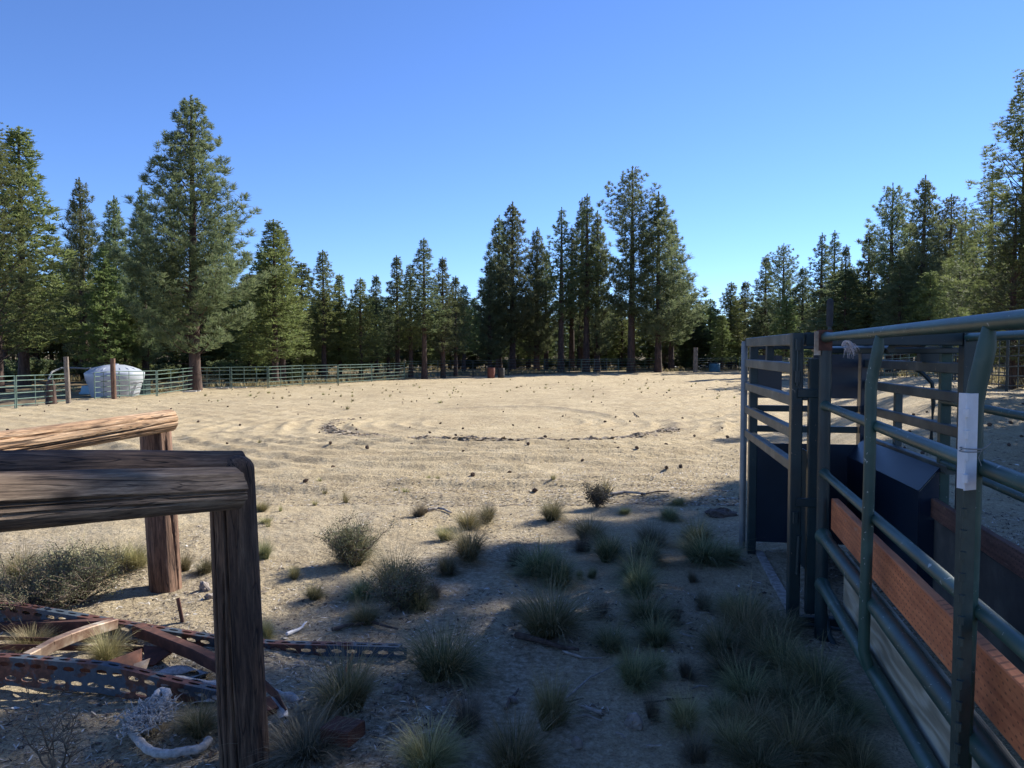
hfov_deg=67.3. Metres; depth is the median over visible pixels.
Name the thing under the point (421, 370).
fence panel
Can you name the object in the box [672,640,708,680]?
grass tuft
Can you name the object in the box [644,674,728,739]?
grass tuft
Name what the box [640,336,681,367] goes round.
pine tree
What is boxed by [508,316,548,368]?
pine tree
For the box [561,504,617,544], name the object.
grass tuft
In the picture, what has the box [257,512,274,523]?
grass tuft
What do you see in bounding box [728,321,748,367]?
pine tree
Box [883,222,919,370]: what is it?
pine tree
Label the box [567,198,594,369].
pine tree
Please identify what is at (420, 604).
grass tuft
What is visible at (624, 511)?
grass tuft
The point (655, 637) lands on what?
grass tuft
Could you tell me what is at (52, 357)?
pine tree
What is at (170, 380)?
fence panel
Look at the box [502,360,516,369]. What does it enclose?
bush
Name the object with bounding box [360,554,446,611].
shrub
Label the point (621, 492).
branch
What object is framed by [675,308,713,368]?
pine tree
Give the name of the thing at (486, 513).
grass tuft
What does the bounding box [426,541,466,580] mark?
grass tuft
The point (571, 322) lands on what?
pine tree
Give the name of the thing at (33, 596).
shrub
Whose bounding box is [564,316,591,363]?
pine tree
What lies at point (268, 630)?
grass tuft
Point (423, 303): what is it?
pine tree
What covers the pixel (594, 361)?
fence panel
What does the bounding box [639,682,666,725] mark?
grass tuft
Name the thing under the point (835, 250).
pine tree
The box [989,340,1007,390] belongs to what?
fence panel
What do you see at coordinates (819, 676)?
grass tuft
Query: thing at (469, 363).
bush
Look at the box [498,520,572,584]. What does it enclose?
grass tuft
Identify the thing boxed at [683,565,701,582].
grass tuft
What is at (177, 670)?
webbing strap
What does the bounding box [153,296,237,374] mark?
pine tree
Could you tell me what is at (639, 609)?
grass tuft
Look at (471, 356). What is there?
pine tree
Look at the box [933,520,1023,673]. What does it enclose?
plywood sheet
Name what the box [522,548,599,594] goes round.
grass tuft
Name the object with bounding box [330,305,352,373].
pine tree
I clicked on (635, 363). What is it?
fence panel
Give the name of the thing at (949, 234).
pine tree
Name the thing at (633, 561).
grass tuft
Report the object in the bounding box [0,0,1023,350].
sky
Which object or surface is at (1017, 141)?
pine tree
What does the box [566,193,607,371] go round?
pine tree
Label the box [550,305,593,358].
pine tree
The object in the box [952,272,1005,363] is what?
pine tree
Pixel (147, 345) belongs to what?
pine tree
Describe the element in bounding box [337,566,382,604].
grass tuft
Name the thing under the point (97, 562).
shrub
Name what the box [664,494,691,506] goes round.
grass tuft
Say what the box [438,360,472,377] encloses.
fence panel
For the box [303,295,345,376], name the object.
pine tree
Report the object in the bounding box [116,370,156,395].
fence panel
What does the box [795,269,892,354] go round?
pine tree
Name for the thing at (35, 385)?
fence panel
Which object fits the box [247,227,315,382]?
pine tree
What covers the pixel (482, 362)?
pine tree
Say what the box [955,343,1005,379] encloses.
fence panel
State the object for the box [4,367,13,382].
bush
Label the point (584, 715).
twig
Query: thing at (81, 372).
bush
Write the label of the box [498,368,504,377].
barrel
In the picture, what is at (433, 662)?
grass tuft
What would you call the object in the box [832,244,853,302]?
pine tree
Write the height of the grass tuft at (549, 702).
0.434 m
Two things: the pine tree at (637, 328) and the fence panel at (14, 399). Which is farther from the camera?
the pine tree at (637, 328)
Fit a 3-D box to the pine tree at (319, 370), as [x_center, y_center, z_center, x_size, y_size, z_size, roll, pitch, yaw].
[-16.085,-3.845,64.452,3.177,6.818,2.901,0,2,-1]
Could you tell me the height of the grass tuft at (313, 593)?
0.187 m
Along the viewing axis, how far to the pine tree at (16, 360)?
65.10 m
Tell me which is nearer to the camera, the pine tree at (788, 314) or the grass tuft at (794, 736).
the grass tuft at (794, 736)
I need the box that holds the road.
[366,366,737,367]
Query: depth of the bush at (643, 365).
93.12 m
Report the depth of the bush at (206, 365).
64.18 m
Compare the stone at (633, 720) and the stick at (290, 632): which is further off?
the stick at (290, 632)
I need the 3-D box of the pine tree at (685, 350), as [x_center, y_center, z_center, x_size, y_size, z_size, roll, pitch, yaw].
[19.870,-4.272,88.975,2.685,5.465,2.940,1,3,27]
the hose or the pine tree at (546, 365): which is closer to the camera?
the hose
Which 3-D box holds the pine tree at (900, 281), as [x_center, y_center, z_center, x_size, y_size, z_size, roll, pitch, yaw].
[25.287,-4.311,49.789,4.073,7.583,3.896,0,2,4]
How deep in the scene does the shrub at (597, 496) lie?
7.90 m
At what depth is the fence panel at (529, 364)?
68.79 m
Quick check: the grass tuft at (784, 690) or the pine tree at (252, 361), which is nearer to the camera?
the grass tuft at (784, 690)
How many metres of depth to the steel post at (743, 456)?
6.21 m
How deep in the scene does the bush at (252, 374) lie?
50.58 m
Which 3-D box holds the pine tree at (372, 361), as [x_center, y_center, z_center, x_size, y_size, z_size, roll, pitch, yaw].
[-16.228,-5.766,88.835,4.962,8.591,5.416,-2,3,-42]
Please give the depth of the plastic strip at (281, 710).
3.15 m
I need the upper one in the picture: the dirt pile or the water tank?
the water tank
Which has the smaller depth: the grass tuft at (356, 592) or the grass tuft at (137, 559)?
the grass tuft at (356, 592)
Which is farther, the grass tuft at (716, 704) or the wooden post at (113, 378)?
the wooden post at (113, 378)
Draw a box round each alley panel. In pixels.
[814,309,1023,767]
[936,330,1023,504]
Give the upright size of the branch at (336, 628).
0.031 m
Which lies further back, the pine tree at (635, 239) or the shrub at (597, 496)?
the pine tree at (635, 239)
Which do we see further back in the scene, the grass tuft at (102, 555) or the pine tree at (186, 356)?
the pine tree at (186, 356)
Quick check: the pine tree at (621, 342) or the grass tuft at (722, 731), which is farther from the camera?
the pine tree at (621, 342)
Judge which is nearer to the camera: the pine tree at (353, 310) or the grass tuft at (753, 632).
the grass tuft at (753, 632)
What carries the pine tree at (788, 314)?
on the ground at (542, 410)
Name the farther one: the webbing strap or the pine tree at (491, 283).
the pine tree at (491, 283)
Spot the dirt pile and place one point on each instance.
(721, 512)
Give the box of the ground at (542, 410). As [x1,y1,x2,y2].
[0,352,1023,767]
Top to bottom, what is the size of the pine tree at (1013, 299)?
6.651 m
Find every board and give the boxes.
[831,498,1023,759]
[931,498,1023,578]
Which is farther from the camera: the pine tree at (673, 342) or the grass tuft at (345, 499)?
the pine tree at (673, 342)
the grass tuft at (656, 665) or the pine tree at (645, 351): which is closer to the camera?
the grass tuft at (656, 665)
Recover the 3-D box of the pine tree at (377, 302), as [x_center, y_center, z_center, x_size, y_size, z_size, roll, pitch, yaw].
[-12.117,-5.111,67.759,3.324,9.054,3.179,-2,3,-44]
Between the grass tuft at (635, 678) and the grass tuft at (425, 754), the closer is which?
the grass tuft at (425, 754)
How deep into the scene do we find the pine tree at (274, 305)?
49.33 m
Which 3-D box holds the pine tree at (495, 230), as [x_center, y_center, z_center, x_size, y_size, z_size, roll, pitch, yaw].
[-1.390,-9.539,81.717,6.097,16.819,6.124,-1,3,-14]
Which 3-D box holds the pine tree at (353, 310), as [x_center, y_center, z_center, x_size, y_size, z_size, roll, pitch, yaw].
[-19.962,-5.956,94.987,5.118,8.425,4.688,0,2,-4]
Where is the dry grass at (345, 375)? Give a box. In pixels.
[31,364,1023,392]
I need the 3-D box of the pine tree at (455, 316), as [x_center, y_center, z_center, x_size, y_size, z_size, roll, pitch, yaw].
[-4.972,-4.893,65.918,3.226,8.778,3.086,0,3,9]
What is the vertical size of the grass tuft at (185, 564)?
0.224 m
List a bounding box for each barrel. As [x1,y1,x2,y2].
[487,368,494,377]
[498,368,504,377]
[709,364,719,371]
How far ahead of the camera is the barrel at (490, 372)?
61.26 m
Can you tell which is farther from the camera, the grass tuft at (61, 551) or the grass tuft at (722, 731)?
the grass tuft at (61, 551)
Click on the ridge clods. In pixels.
(334, 428)
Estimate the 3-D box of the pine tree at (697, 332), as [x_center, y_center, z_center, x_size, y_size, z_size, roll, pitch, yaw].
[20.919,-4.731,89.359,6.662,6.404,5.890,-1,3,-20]
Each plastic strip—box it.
[271,697,287,718]
[275,688,305,702]
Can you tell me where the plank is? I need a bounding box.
[756,550,785,611]
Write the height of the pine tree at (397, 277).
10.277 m
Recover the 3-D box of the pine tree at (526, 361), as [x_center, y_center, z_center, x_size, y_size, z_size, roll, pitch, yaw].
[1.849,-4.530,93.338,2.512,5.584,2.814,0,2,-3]
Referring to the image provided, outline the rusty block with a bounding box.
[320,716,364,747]
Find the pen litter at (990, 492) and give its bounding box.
[801,386,1023,592]
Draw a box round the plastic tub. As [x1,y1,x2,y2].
[79,385,89,393]
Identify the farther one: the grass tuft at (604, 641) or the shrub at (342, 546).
the shrub at (342, 546)
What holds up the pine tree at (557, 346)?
on the ground at (542, 410)
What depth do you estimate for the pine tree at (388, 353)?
65.61 m
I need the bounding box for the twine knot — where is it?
[841,340,859,357]
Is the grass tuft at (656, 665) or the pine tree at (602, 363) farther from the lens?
the pine tree at (602, 363)
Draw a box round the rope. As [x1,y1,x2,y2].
[114,687,212,758]
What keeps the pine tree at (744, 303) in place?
on the ground at (542, 410)
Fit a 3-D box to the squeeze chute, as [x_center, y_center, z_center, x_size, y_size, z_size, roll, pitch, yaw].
[2.296,0.441,5.304,1.120,1.927,2.415,0,3,9]
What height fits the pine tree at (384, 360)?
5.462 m
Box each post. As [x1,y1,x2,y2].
[63,357,70,403]
[110,358,116,398]
[693,347,697,372]
[739,341,747,548]
[949,393,991,767]
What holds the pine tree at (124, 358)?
on the ground at (542, 410)
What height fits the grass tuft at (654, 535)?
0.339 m
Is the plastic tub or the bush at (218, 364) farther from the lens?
the bush at (218, 364)
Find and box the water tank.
[84,364,144,397]
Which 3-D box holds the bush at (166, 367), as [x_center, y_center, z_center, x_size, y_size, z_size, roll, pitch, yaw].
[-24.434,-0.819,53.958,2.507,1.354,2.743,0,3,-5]
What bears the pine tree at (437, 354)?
on the ground at (542, 410)
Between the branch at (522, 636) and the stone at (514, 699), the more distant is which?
the branch at (522, 636)
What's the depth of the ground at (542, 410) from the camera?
7.17 m
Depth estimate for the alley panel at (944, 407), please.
4.42 m
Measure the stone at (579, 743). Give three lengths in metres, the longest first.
0.054 x 0.054 x 0.038 m
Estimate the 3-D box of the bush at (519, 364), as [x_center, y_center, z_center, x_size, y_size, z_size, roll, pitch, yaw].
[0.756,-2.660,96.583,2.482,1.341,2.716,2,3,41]
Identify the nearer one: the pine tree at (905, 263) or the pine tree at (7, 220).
the pine tree at (7, 220)
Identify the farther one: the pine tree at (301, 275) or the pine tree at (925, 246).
the pine tree at (301, 275)
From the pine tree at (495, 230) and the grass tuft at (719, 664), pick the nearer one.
the grass tuft at (719, 664)
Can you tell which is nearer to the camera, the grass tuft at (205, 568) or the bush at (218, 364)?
the grass tuft at (205, 568)
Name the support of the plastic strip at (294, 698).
on the ground at (542, 410)
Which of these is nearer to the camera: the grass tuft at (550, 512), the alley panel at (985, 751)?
the alley panel at (985, 751)
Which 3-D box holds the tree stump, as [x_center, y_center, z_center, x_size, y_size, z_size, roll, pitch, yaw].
[-19.108,0.286,31.880,0.406,1.104,0.406,0,2,0]
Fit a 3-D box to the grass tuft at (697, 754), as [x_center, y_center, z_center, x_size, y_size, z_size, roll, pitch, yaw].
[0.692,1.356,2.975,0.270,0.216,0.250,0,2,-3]
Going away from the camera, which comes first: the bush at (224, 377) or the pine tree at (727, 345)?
the bush at (224, 377)
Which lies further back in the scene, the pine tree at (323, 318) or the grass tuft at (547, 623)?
the pine tree at (323, 318)
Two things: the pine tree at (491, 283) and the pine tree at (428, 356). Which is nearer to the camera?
the pine tree at (491, 283)
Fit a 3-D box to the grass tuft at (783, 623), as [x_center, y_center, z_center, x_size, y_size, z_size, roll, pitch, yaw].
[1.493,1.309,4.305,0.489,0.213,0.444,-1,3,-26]
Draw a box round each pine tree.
[0,122,83,391]
[0,125,97,387]
[0,247,45,365]
[8,300,45,362]
[9,282,64,362]
[10,276,78,362]
[38,177,108,380]
[52,263,89,375]
[64,248,142,371]
[80,195,140,364]
[97,297,155,372]
[103,94,282,390]
[115,185,171,383]
[151,278,202,376]
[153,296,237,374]
[153,308,204,365]
[200,300,255,360]
[211,314,230,360]
[218,273,287,381]
[221,247,298,365]
[226,301,295,358]
[228,310,279,374]
[232,219,314,383]
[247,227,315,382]
[286,262,326,355]
[288,319,320,374]
[301,250,345,378]
[302,299,331,376]
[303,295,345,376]
[319,273,358,377]
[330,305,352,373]
[335,277,387,378]
[347,302,358,323]
[353,297,386,369]
[362,275,389,375]
[371,297,395,375]
[378,255,421,376]
[379,316,421,359]
[381,332,394,367]
[391,265,429,376]
[396,237,452,378]
[400,321,427,365]
[401,311,436,360]
[421,294,473,368]
[427,256,462,377]
[428,339,450,368]
[433,307,483,368]
[438,276,472,376]
[447,299,481,368]
[449,284,480,371]
[466,340,477,368]
[469,258,518,367]
[470,214,520,369]
[470,297,487,357]
[473,340,493,368]
[474,201,553,371]
[493,337,508,363]
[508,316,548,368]
[515,227,568,370]
[518,337,533,368]
[530,254,558,370]
[539,207,585,371]
[539,343,554,364]
[549,328,576,357]
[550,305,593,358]
[563,226,583,370]
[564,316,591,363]
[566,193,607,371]
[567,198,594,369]
[572,210,620,371]
[577,313,625,368]
[590,346,593,367]
[593,166,673,372]
[593,317,619,368]
[603,306,646,367]
[604,312,616,366]
[605,286,626,368]
[606,191,708,372]
[612,323,636,367]
[620,317,652,361]
[635,222,712,370]
[635,323,667,367]
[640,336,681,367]
[661,337,668,368]
[667,317,717,369]
[674,326,693,369]
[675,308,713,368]
[687,298,737,367]
[691,333,707,368]
[705,314,739,368]
[706,316,737,363]
[707,282,751,368]
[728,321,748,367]
[731,281,755,347]
[734,301,788,355]
[740,302,762,355]
[741,255,781,355]
[761,244,809,355]
[765,297,808,363]
[787,266,814,370]
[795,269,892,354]
[797,312,813,367]
[799,232,833,329]
[806,273,849,354]
[817,230,844,328]
[824,279,872,329]
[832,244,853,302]
[834,266,871,331]
[846,231,895,329]
[855,182,922,371]
[870,259,925,371]
[874,174,958,359]
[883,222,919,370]
[898,270,954,360]
[917,193,987,312]
[927,218,954,269]
[927,225,986,362]
[940,68,1023,387]
[940,169,1018,367]
[943,217,987,347]
[948,193,1023,388]
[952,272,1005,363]
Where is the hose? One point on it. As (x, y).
(51, 372)
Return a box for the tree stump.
[45,378,56,404]
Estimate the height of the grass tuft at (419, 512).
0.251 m
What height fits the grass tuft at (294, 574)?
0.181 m
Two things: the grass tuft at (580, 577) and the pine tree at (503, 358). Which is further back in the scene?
the pine tree at (503, 358)
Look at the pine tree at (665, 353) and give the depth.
89.57 m
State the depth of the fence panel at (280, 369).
46.08 m
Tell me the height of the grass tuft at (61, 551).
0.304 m
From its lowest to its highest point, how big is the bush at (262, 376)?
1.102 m
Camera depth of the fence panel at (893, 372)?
37.95 m
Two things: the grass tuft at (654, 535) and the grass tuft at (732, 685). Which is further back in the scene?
the grass tuft at (654, 535)
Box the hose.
[47,363,115,380]
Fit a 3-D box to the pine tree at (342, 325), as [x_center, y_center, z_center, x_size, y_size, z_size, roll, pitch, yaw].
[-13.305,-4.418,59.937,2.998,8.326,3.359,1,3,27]
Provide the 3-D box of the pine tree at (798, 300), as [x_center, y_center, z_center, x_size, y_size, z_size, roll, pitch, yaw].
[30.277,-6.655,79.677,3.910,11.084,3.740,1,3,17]
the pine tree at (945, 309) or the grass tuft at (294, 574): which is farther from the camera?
the pine tree at (945, 309)
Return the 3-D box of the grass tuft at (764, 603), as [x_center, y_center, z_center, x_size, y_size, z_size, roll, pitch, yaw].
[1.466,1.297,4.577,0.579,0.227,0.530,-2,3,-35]
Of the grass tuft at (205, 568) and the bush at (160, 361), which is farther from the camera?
the bush at (160, 361)
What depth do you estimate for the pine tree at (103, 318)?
47.57 m
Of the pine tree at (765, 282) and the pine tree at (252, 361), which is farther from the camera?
the pine tree at (765, 282)
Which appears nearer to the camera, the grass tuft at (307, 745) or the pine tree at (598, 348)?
the grass tuft at (307, 745)
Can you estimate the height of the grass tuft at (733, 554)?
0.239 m
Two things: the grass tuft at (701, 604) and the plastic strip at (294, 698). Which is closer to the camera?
the plastic strip at (294, 698)
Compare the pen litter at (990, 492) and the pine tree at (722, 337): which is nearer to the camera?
the pen litter at (990, 492)
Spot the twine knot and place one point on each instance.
(849, 342)
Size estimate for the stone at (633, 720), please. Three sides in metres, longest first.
0.087 x 0.086 x 0.062 m
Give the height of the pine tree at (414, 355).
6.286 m
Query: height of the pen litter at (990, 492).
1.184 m
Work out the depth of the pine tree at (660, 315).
76.67 m
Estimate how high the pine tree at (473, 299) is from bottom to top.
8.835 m
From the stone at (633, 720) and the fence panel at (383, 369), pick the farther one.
the fence panel at (383, 369)
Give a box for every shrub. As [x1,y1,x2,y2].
[0,540,135,614]
[0,676,88,767]
[20,537,143,602]
[313,508,397,566]
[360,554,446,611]
[579,479,614,507]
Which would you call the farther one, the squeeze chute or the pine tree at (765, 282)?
the pine tree at (765, 282)
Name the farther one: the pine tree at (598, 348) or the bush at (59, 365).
the pine tree at (598, 348)
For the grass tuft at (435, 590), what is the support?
on the ground at (542, 410)
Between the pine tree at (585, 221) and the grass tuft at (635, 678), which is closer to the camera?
the grass tuft at (635, 678)
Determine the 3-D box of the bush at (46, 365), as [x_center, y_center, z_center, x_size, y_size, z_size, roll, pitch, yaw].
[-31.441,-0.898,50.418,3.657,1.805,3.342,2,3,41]
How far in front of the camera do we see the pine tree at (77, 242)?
55.16 m
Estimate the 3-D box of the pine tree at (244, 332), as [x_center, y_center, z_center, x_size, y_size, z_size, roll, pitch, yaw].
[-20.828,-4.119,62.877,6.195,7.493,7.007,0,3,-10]
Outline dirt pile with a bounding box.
[705,507,737,517]
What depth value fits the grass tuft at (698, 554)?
5.76 m
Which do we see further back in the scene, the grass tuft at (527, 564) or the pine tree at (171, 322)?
the pine tree at (171, 322)
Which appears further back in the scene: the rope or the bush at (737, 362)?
the bush at (737, 362)
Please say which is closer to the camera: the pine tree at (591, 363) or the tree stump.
the tree stump
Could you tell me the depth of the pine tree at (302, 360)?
60.49 m
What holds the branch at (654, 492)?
on the ground at (542, 410)
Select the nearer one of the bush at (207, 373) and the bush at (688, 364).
the bush at (207, 373)
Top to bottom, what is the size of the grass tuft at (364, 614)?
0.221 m
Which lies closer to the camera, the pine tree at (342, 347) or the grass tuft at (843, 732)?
the grass tuft at (843, 732)
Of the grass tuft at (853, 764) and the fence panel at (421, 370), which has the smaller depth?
the grass tuft at (853, 764)
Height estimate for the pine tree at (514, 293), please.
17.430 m
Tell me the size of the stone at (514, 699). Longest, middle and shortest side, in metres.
0.054 x 0.054 x 0.038 m
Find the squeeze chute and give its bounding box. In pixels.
[744,298,979,644]
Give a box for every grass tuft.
[0,530,47,585]
[0,620,66,653]
[18,527,89,575]
[60,522,132,580]
[64,610,150,660]
[73,526,147,576]
[119,538,147,569]
[159,683,217,742]
[180,545,199,570]
[189,545,211,576]
[202,679,378,767]
[256,493,271,511]
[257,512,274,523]
[258,528,277,559]
[262,611,281,639]
[272,620,400,732]
[285,561,307,579]
[299,574,331,599]
[314,500,392,566]
[327,586,393,626]
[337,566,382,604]
[341,487,351,502]
[350,522,437,588]
[361,700,494,767]
[371,590,517,694]
[373,551,430,609]
[400,572,441,614]
[404,494,430,516]
[425,575,445,600]
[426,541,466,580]
[430,508,502,571]
[431,519,465,540]
[440,673,498,736]
[446,496,497,529]
[453,671,604,767]
[466,563,636,646]
[474,490,500,526]
[490,537,530,567]
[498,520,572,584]
[505,594,525,616]
[510,653,599,731]
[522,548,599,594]
[534,490,572,521]
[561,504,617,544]
[563,528,599,552]
[574,568,584,580]
[577,605,648,656]
[581,519,644,562]
[581,578,615,621]
[584,565,598,579]
[598,528,670,598]
[600,474,614,490]
[606,542,663,576]
[606,634,670,696]
[612,505,630,514]
[612,574,707,628]
[617,603,699,648]
[620,525,689,572]
[623,503,685,550]
[630,635,678,682]
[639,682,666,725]
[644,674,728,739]
[654,503,687,523]
[657,520,755,570]
[659,712,718,767]
[661,506,731,545]
[661,590,687,625]
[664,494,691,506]
[668,684,788,756]
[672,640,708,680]
[682,592,771,658]
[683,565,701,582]
[685,573,723,613]
[686,624,784,688]
[687,566,797,645]
[693,716,820,767]
[695,679,745,720]
[699,648,804,711]
[700,581,768,616]
[706,535,750,567]
[710,678,820,738]
[714,592,811,677]
[723,583,785,622]
[727,686,848,767]
[729,660,841,728]
[733,609,839,692]
[751,593,813,644]
[755,632,886,725]
[762,681,864,764]
[783,689,912,765]
[805,668,893,728]
[814,717,907,767]
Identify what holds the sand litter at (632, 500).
on the ground at (542, 410)
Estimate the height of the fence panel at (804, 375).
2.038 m
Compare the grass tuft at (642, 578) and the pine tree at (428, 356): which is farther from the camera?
the pine tree at (428, 356)
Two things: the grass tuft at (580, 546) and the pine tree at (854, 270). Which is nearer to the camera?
the grass tuft at (580, 546)
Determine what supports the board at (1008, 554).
attached to the alley panel at (944, 407)
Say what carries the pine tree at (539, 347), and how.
on the ground at (542, 410)
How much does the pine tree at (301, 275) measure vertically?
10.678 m
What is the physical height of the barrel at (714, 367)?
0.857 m
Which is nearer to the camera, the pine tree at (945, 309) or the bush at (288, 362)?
the pine tree at (945, 309)
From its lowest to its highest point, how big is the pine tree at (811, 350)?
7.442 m
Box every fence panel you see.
[0,375,15,407]
[15,374,65,407]
[94,371,119,398]
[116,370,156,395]
[157,367,192,395]
[201,367,230,388]
[231,366,267,388]
[268,365,302,385]
[302,365,337,383]
[338,364,371,383]
[372,363,403,379]
[404,361,437,377]
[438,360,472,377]
[473,360,507,376]
[508,359,543,375]
[545,359,580,372]
[581,359,617,373]
[619,358,654,371]
[698,358,736,370]
[783,357,812,379]
[878,346,955,379]
[884,347,916,376]
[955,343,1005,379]
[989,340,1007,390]
[1006,340,1023,390]
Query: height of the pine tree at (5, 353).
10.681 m
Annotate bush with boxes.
[3,357,59,383]
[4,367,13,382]
[39,361,75,380]
[69,360,102,378]
[131,358,170,376]
[150,363,183,381]
[163,358,203,376]
[202,359,228,376]
[203,366,212,376]
[206,359,248,378]
[213,364,252,383]
[236,370,255,383]
[254,358,294,368]
[255,367,278,380]
[281,368,306,379]
[415,356,436,366]
[466,359,481,368]
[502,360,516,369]
[516,359,525,367]
[550,358,568,367]
[612,359,626,366]
[639,359,651,367]
[662,361,677,367]
[677,357,701,369]
[733,355,748,366]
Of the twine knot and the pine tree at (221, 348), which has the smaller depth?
the twine knot
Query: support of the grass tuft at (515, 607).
on the ground at (542, 410)
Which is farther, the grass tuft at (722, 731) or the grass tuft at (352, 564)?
the grass tuft at (352, 564)
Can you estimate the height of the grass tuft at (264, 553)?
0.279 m
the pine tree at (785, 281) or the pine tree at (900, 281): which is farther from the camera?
the pine tree at (785, 281)
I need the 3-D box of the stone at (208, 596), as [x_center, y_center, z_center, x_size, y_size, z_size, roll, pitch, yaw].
[-1.934,1.359,4.911,0.064,0.065,0.046,-6,39,-10]
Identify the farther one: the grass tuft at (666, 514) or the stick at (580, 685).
the grass tuft at (666, 514)
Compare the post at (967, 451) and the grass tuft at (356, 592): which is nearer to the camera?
the post at (967, 451)
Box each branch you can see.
[331,621,398,631]
[514,632,578,650]
[610,491,645,495]
[641,490,668,494]
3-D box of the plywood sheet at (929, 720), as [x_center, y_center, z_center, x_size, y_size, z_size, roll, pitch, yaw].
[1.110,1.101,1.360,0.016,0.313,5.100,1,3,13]
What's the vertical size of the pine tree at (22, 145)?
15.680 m
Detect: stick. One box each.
[286,621,306,635]
[428,507,451,512]
[562,650,601,658]
[566,661,621,698]
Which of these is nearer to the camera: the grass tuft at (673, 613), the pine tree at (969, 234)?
the grass tuft at (673, 613)
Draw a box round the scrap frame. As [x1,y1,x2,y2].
[0,598,406,703]
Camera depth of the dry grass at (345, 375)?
57.50 m
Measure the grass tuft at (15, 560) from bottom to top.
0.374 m
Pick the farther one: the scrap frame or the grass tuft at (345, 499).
the grass tuft at (345, 499)
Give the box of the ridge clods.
[316,418,687,441]
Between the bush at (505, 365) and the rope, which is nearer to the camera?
the rope
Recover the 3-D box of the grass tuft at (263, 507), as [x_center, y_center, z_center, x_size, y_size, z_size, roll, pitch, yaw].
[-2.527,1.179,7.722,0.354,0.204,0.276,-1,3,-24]
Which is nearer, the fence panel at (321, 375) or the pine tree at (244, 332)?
the fence panel at (321, 375)
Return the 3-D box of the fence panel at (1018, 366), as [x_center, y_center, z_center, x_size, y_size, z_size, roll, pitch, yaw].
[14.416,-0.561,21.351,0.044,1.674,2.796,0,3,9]
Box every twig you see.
[504,688,518,710]
[573,714,601,721]
[578,704,601,714]
[646,744,661,747]
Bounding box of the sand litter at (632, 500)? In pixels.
[58,381,740,506]
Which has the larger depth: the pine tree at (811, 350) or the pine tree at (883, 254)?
the pine tree at (811, 350)
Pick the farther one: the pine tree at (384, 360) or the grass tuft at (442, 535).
the pine tree at (384, 360)
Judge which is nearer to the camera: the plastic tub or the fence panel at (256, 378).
the plastic tub
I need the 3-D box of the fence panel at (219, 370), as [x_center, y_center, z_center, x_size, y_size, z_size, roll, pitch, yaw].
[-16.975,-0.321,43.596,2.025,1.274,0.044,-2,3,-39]
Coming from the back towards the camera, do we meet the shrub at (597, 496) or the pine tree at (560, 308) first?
the pine tree at (560, 308)
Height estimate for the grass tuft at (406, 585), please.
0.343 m
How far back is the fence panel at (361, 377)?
52.14 m
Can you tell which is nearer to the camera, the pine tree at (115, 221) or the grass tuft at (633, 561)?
the grass tuft at (633, 561)
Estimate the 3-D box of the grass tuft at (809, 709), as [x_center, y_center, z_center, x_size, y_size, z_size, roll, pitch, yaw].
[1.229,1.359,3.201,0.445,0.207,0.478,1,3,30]
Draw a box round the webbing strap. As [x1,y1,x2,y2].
[136,665,216,704]
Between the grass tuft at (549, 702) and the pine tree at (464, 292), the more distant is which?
the pine tree at (464, 292)
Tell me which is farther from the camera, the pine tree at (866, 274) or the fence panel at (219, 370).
the pine tree at (866, 274)
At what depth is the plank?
5.36 m
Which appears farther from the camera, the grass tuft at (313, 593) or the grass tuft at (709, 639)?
the grass tuft at (313, 593)
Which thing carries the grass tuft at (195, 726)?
on the ground at (542, 410)
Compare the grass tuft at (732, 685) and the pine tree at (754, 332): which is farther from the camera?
the pine tree at (754, 332)
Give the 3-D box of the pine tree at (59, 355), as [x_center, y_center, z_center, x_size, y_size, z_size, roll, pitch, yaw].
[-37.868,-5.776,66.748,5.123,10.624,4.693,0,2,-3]
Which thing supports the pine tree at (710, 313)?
on the ground at (542, 410)
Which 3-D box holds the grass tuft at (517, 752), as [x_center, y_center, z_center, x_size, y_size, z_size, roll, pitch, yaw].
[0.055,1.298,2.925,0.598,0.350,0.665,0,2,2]
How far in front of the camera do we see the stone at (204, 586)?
5.08 m
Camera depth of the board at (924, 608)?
2.43 m
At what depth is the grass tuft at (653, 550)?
5.78 m
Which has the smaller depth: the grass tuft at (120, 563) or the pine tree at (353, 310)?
the grass tuft at (120, 563)
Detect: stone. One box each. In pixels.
[199,581,210,591]
[204,593,212,598]
[393,683,401,690]
[508,695,517,703]
[571,736,582,748]
[624,712,642,729]
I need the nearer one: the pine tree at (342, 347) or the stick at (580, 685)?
the stick at (580, 685)
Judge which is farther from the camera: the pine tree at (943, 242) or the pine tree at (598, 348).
the pine tree at (598, 348)
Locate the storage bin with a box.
[140,380,150,393]
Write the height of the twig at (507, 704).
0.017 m
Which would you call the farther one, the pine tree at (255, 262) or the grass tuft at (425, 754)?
the pine tree at (255, 262)
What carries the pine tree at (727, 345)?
on the ground at (542, 410)
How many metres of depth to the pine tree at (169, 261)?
41.59 m
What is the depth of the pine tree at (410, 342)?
61.62 m
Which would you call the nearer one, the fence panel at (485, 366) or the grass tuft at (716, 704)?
the grass tuft at (716, 704)
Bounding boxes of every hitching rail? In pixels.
[0,409,181,593]
[0,450,269,767]
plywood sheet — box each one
[843,552,1020,767]
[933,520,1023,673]
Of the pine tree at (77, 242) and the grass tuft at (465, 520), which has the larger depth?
the pine tree at (77, 242)
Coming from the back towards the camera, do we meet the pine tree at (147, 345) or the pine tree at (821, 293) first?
the pine tree at (821, 293)
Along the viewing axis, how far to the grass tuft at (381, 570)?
5.04 m
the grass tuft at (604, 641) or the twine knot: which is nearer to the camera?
the twine knot
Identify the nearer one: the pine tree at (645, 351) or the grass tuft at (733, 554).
the grass tuft at (733, 554)

